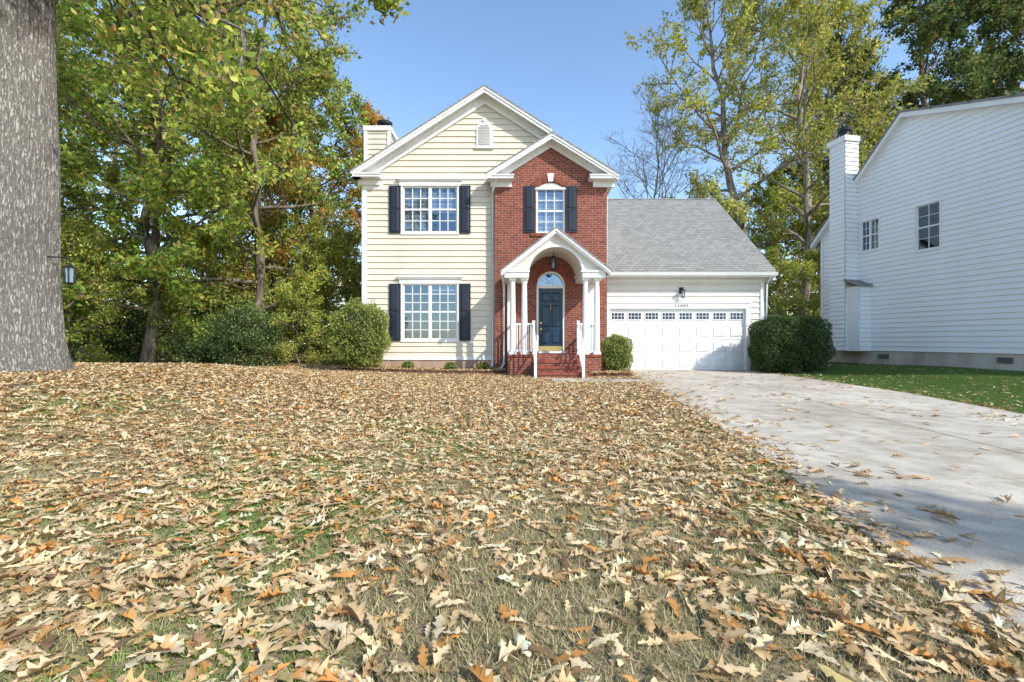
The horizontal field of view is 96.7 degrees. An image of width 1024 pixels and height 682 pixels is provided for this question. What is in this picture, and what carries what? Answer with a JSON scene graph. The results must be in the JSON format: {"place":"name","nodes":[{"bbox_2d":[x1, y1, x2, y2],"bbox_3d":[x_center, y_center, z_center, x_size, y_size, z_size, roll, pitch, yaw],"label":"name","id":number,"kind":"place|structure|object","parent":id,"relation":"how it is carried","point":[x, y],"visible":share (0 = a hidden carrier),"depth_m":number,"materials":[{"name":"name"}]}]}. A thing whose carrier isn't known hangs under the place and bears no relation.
{"place":"outdoors","nodes":[
{"label":"outdoors","id":0,"kind":"place"},
{"bbox_2d":[0,346,1023,681],"bbox_3d":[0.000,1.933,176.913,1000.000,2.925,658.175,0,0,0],"label":"ground","id":1,"kind":"structure","parent":0,"point":[482,656],"depth_m":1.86,"materials":[{"name":"green plant"}]},
{"bbox_2d":[61,206,120,348],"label":"sapling","id":2,"kind":"object","parent":1,"relation":"on","point":[99,283],"visible":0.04,"depth_m":15.52,"materials":[{"name":"green plant"}]},
{"bbox_2d":[61,197,132,357],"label":"sapling","id":3,"kind":"object","parent":1,"relation":"on","point":[72,351],"visible":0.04,"depth_m":18.12,"materials":[{"name":"green plant"}]},
{"bbox_2d":[61,211,133,362],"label":"sapling","id":4,"kind":"object","parent":1,"relation":"on","point":[70,233],"visible":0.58,"depth_m":13.90,"materials":[{"name":"green plant"}]},
{"bbox_2d":[56,34,144,334],"bbox_3d":[-18.948,-6.067,15.898,8.410,14.123,7.800,0,0,-22],"label":"deciduous tree","id":5,"kind":"object","parent":1,"relation":"on","point":[88,162],"visible":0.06,"depth_m":17.38,"materials":[{"name":"green plant"}]},
{"bbox_2d":[66,299,173,362],"bbox_3d":[-14.447,-0.283,16.770,4.067,2.912,3.480,0,0,0],"label":"woodland shrub","id":6,"kind":"object","parent":1,"relation":"on","point":[128,326],"visible":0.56,"depth_m":16.33,"materials":[{"name":"green plant"}]},
{"bbox_2d":[56,0,205,360],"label":"deciduous tree","id":7,"kind":"object","parent":1,"relation":"on","point":[107,172],"visible":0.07,"depth_m":22.16,"materials":[{"name":"green plant"}]},
{"bbox_2d":[60,59,206,354],"bbox_3d":[-23.843,-8.055,27.389,11.069,19.386,10.233,0,0,-4],"label":"deciduous tree","id":8,"kind":"object","parent":1,"relation":"on","point":[98,197],"visible":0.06,"depth_m":25.74,"materials":[{"name":"green plant"}]},
{"bbox_2d":[56,0,285,362],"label":"deciduous tree","id":9,"kind":"object","parent":1,"relation":"on","point":[184,175],"visible":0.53,"depth_m":14.41,"materials":[{"name":"green plant"}]},
{"bbox_2d":[56,0,285,362],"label":"deciduous tree","id":10,"kind":"object","parent":1,"relation":"on","point":[74,193],"visible":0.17,"depth_m":18.05,"materials":[{"name":"green plant"}]},
{"bbox_2d":[137,218,244,359],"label":"sapling","id":11,"kind":"object","parent":1,"relation":"on","point":[171,330],"visible":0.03,"depth_m":21.72,"materials":[{"name":"green plant"}]},
{"bbox_2d":[157,323,231,363],"bbox_3d":[-10.875,0.180,15.990,2.425,1.779,2.494,0,0,-18],"label":"woodland shrub","id":12,"kind":"object","parent":1,"relation":"on","point":[201,353],"visible":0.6,"depth_m":15.50,"materials":[{"name":"green plant"}]},
{"bbox_2d":[0,0,410,372],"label":"oak tree","id":13,"kind":"object","parent":1,"relation":"on","point":[32,333],"visible":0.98,"depth_m":6.96,"materials":[{"name":"grey plant"}]},
{"bbox_2d":[47,256,76,284],"bbox_3d":[-7.007,-1.092,7.092,0.405,0.433,0.172,0,0,-4],"label":"hanging lantern","id":14,"kind":"object","parent":13,"relation":"attached to","point":[69,266],"visible":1,"depth_m":7.08,"materials":[{"name":"black metal"}]},
{"bbox_2d":[145,227,275,363],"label":"sapling","id":15,"kind":"object","parent":1,"relation":"on","point":[210,254],"visible":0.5,"depth_m":16.15,"materials":[{"name":"green plant"}]},
{"bbox_2d":[134,102,311,358],"bbox_3d":[-17.558,-6.515,28.404,9.672,16.242,8.969,0,0,-28],"label":"deciduous tree","id":16,"kind":"object","parent":1,"relation":"on","point":[196,315],"visible":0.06,"depth_m":26.75,"materials":[{"name":"green plant"}]},
{"bbox_2d":[85,0,376,364],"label":"deciduous tree","id":17,"kind":"object","parent":1,"relation":"on","point":[260,161],"visible":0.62,"depth_m":16.49,"materials":[{"name":"green plant"}]},
{"bbox_2d":[186,294,297,366],"bbox_3d":[-9.150,-0.203,15.365,3.471,2.873,3.028,0,0,0],"label":"woodland shrub","id":18,"kind":"object","parent":1,"relation":"on","point":[246,341],"visible":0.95,"depth_m":15.02,"materials":[{"name":"green plant"}]},
{"bbox_2d":[138,43,361,328],"bbox_3d":[-12.973,-7.564,24.765,9.343,17.701,10.106,0,0,34],"label":"deciduous tree","id":19,"kind":"object","parent":1,"relation":"on","point":[323,147],"visible":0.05,"depth_m":23.50,"materials":[{"name":"green plant"}]},
{"bbox_2d":[199,218,311,360],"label":"sapling","id":20,"kind":"object","parent":1,"relation":"on","point":[252,260],"visible":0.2,"depth_m":19.95,"materials":[{"name":"green plant"}]},
{"bbox_2d":[217,100,342,361],"bbox_3d":[-10.488,-4.846,20.008,5.610,11.600,4.591,0,0,37],"label":"deciduous tree","id":21,"kind":"object","parent":1,"relation":"on","point":[280,195],"visible":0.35,"depth_m":19.73,"materials":[{"name":"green plant"}]},
{"bbox_2d":[260,266,327,365],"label":"sapling","id":22,"kind":"object","parent":1,"relation":"on","point":[294,279],"visible":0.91,"depth_m":15.84,"materials":[{"name":"green plant"}]},
{"bbox_2d":[225,44,374,357],"bbox_3d":[-10.234,-6.701,22.322,8.580,15.536,9.251,0,0,11],"label":"deciduous tree","id":23,"kind":"object","parent":1,"relation":"on","point":[353,105],"visible":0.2,"depth_m":21.36,"materials":[{"name":"green plant"}]},
{"bbox_2d":[267,212,361,362],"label":"sapling","id":24,"kind":"object","parent":1,"relation":"on","point":[312,227],"visible":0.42,"depth_m":18.59,"materials":[{"name":"green plant"}]},
{"bbox_2d":[269,228,361,365],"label":"sapling","id":25,"kind":"object","parent":1,"relation":"on","point":[331,247],"visible":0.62,"depth_m":16.97,"materials":[{"name":"green plant"}]},
{"bbox_2d":[299,220,361,346],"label":"sapling","id":26,"kind":"object","parent":1,"relation":"on","point":[357,240],"visible":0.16,"depth_m":20.80,"materials":[{"name":"green plant"}]},
{"bbox_2d":[302,100,396,290],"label":"orange tree","id":27,"kind":"object","parent":1,"relation":"on","point":[357,216],"visible":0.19,"depth_m":22.80,"materials":[{"name":"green plant"}]},
{"bbox_2d":[331,367,507,374],"bbox_3d":[-2.600,0.940,14.475,6.000,0.237,1.550,0,0,0],"label":"mulch bed","id":28,"kind":"object","parent":1,"relation":"on","point":[411,371],"visible":0.29,"depth_m":13.89,"materials":[{"name":"brown wood"}]},
{"bbox_2d":[320,294,391,368],"bbox_3d":[-4.804,-0.196,14.228,2.231,2.469,2.060,0,0,0],"label":"rounded shrub","id":29,"kind":"object","parent":28,"relation":"on","point":[361,335],"visible":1,"depth_m":13.70,"materials":[{"name":"green plant"}]},
{"bbox_2d":[401,361,414,368],"bbox_3d":[-3.301,0.830,14.454,0.438,0.452,0.417,0,0,0],"label":"plant","id":30,"kind":"object","parent":28,"relation":"on","point":[407,364],"visible":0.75,"depth_m":14.35,"materials":[{"name":"green plant"}]},
{"bbox_2d":[444,362,457,369],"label":"plant","id":31,"kind":"object","parent":28,"relation":"on","point":[450,365],"visible":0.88,"depth_m":14.34,"materials":[{"name":"green plant"}]},
{"bbox_2d":[477,362,489,369],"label":"plant","id":32,"kind":"object","parent":28,"relation":"on","point":[483,365],"visible":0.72,"depth_m":14.34,"materials":[{"name":"green plant"}]},
{"bbox_2d":[67,241,820,359],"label":"distant woodland","id":33,"kind":"object","parent":1,"relation":"on","point":[278,358],"visible":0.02,"depth_m":36.32,"materials":[{"name":"green plant"}]},
{"bbox_2d":[0,396,1023,681],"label":"leaf litter","id":34,"kind":"object","parent":1,"relation":"on","point":[232,624],"visible":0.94,"depth_m":2.22,"materials":[{"name":"brown plant"}]},
{"bbox_2d":[0,361,1023,434],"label":"leaf litter","id":35,"kind":"object","parent":1,"relation":"on","point":[324,373],"visible":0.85,"depth_m":6.93,"materials":[{"name":"brown plant"}]},
{"bbox_2d":[350,84,777,377],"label":"house","id":36,"kind":"structure","parent":1,"relation":"on","point":[499,231],"depth_m":15.18,"materials":[{"name":"beige plastic"}]},
{"bbox_2d":[401,186,458,234],"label":"window","id":37,"kind":"structure","parent":36,"relation":"in","point":[425,210],"depth_m":15.32,"materials":[{"name":"clear glass"}]},
{"bbox_2d":[401,284,458,341],"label":"window","id":38,"kind":"structure","parent":36,"relation":"in","point":[429,312],"depth_m":15.75,"materials":[{"name":"clear glass"}]},
{"bbox_2d":[536,190,564,232],"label":"window","id":39,"kind":"structure","parent":36,"relation":"in","point":[550,204],"depth_m":15.07,"materials":[{"name":"white glass"}]},
{"bbox_2d":[539,289,562,350],"bbox_3d":[1.270,-0.700,14.979,0.800,2.060,0.122,0,0,0],"label":"door","id":40,"kind":"structure","parent":36,"relation":"in","point":[550,300],"depth_m":14.99,"materials":[{"name":"blue paint"}]},
{"bbox_2d":[610,309,744,369],"bbox_3d":[5.785,-0.060,15.968,4.750,2.140,0.063,0,0,0],"label":"garage door","id":41,"kind":"structure","parent":36,"relation":"in","point":[663,339],"depth_m":15.95,"materials":[{"name":"white paint"}]},
{"bbox_2d":[591,370,633,376],"bbox_3d":[2.900,0.990,13.850,1.400,0.160,2.300,0,0,0],"label":"mulch bed","id":42,"kind":"object","parent":1,"relation":"on","point":[612,374],"visible":0.23,"depth_m":12.91,"materials":[{"name":"brown wood"}]},
{"bbox_2d":[601,332,633,370],"bbox_3d":[3.219,0.410,13.998,1.062,1.358,1.045,0,0,0],"label":"rounded shrub","id":43,"kind":"object","parent":42,"relation":"on","point":[616,353],"visible":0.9,"depth_m":13.71,"materials":[{"name":"green plant"}]},
{"bbox_2d":[600,104,750,212],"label":"bare tree","id":44,"kind":"object","parent":1,"relation":"on","point":[665,135],"visible":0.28,"depth_m":33.30,"materials":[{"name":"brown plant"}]},
{"bbox_2d":[601,63,753,198],"bbox_3d":[8.995,-7.715,28.366,13.025,17.592,10.795,0,0,0],"label":"bare tree","id":45,"kind":"object","parent":1,"relation":"on","point":[657,168],"visible":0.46,"depth_m":28.09,"materials":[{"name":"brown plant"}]},
{"bbox_2d":[715,196,747,236],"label":"deciduous tree","id":46,"kind":"object","parent":1,"relation":"on","point":[733,218],"visible":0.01,"depth_m":28.93,"materials":[{"name":"green plant"}]},
{"bbox_2d":[622,0,844,318],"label":"tall tree","id":47,"kind":"object","parent":1,"relation":"on","point":[734,204],"visible":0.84,"depth_m":24.54,"materials":[{"name":"green plant"}]},
{"bbox_2d":[725,167,828,315],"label":"deciduous tree","id":48,"kind":"object","parent":1,"relation":"on","point":[766,193],"visible":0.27,"depth_m":26.41,"materials":[{"name":"green plant"}]},
{"bbox_2d":[747,314,809,373],"bbox_3d":[8.498,0.132,14.592,1.654,2.061,1.738,0,0,0],"label":"clipped hedge","id":49,"kind":"object","parent":1,"relation":"on","point":[775,340],"visible":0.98,"depth_m":14.11,"materials":[{"name":"green plant"}]},
{"bbox_2d":[757,243,820,318],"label":"sapling","id":50,"kind":"object","parent":1,"relation":"on","point":[773,255],"visible":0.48,"depth_m":21.96,"materials":[{"name":"green plant"}]},
{"bbox_2d":[770,246,820,318],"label":"sapling","id":51,"kind":"object","parent":1,"relation":"on","point":[810,264],"visible":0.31,"depth_m":22.30,"materials":[{"name":"green plant"}]},
{"bbox_2d":[783,249,820,321],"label":"sapling","id":52,"kind":"object","parent":1,"relation":"on","point":[809,310],"visible":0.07,"depth_m":24.31,"materials":[{"name":"green plant"}]},
{"bbox_2d":[787,314,836,371],"bbox_3d":[9.331,0.114,14.791,1.830,1.972,1.892,0,0,0],"label":"clipped hedge","id":53,"kind":"object","parent":1,"relation":"on","point":[818,337],"visible":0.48,"depth_m":14.16,"materials":[{"name":"green plant"}]},
{"bbox_2d":[704,0,936,317],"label":"tall tree","id":54,"kind":"object","parent":1,"relation":"on","point":[814,27],"visible":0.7,"depth_m":23.45,"materials":[{"name":"green plant"}]},
{"bbox_2d":[759,31,920,275],"bbox_3d":[22.528,-10.031,31.205,10.271,21.917,11.261,0,0,9],"label":"dark tree","id":55,"kind":"object","parent":1,"relation":"on","point":[870,73],"visible":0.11,"depth_m":29.41,"materials":[{"name":"green plant"}]},
{"bbox_2d":[761,0,926,262],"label":"tall tree","id":56,"kind":"object","parent":1,"relation":"on","point":[861,16],"visible":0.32,"depth_m":26.87,"materials":[{"name":"green plant"}]},
{"bbox_2d":[754,364,1023,413],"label":"green grass","id":57,"kind":"structure","parent":1,"relation":"on","point":[1002,375],"depth_m":10.72,"materials":[{"name":"green plant"}]},
{"bbox_2d":[787,0,1023,174],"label":"dark tree","id":58,"kind":"object","parent":1,"relation":"on","point":[936,22],"visible":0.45,"depth_m":25.25,"materials":[{"name":"green plant"}]},
{"bbox_2d":[809,93,1023,371],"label":"neighbouring house","id":59,"kind":"structure","parent":1,"relation":"on","point":[918,238],"depth_m":15.13,"materials":[{"name":"white plastic"}]},
{"bbox_2d":[859,217,880,253],"bbox_3d":[13.792,-4.000,17.241,0.650,1.340,0.916,0,0,-11],"label":"window","id":60,"kind":"structure","parent":59,"relation":"in","point":[869,231],"depth_m":17.48,"materials":[{"name":"white glass"}]},
{"bbox_2d":[913,200,941,253],"bbox_3d":[14.170,-3.830,15.251,0.650,1.720,0.937,0,0,-11],"label":"window","id":61,"kind":"structure","parent":59,"relation":"in","point":[927,217],"depth_m":15.54,"materials":[{"name":"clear glass"}]},
{"bbox_2d":[894,0,1023,100],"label":"dark tree","id":62,"kind":"object","parent":1,"relation":"on","point":[1009,13],"visible":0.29,"depth_m":25.61,"materials":[{"name":"green plant"}]},
{"bbox_2d":[59,0,1023,343],"label":"sky","id":63,"kind":"structure","parent":0,"point":[568,64],"materials":[{"name":"blue"}]},
{"bbox_2d":[549,378,645,383],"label":"path","id":64,"kind":"structure","parent":0,"point":[586,379],"depth_m":11.61,"materials":[{"name":"concrete"}]},
{"bbox_2d":[631,370,1023,648],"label":"driveway","id":65,"kind":"structure","parent":0,"point":[994,472],"depth_m":4.02,"materials":[{"name":"concrete"}]}
]}

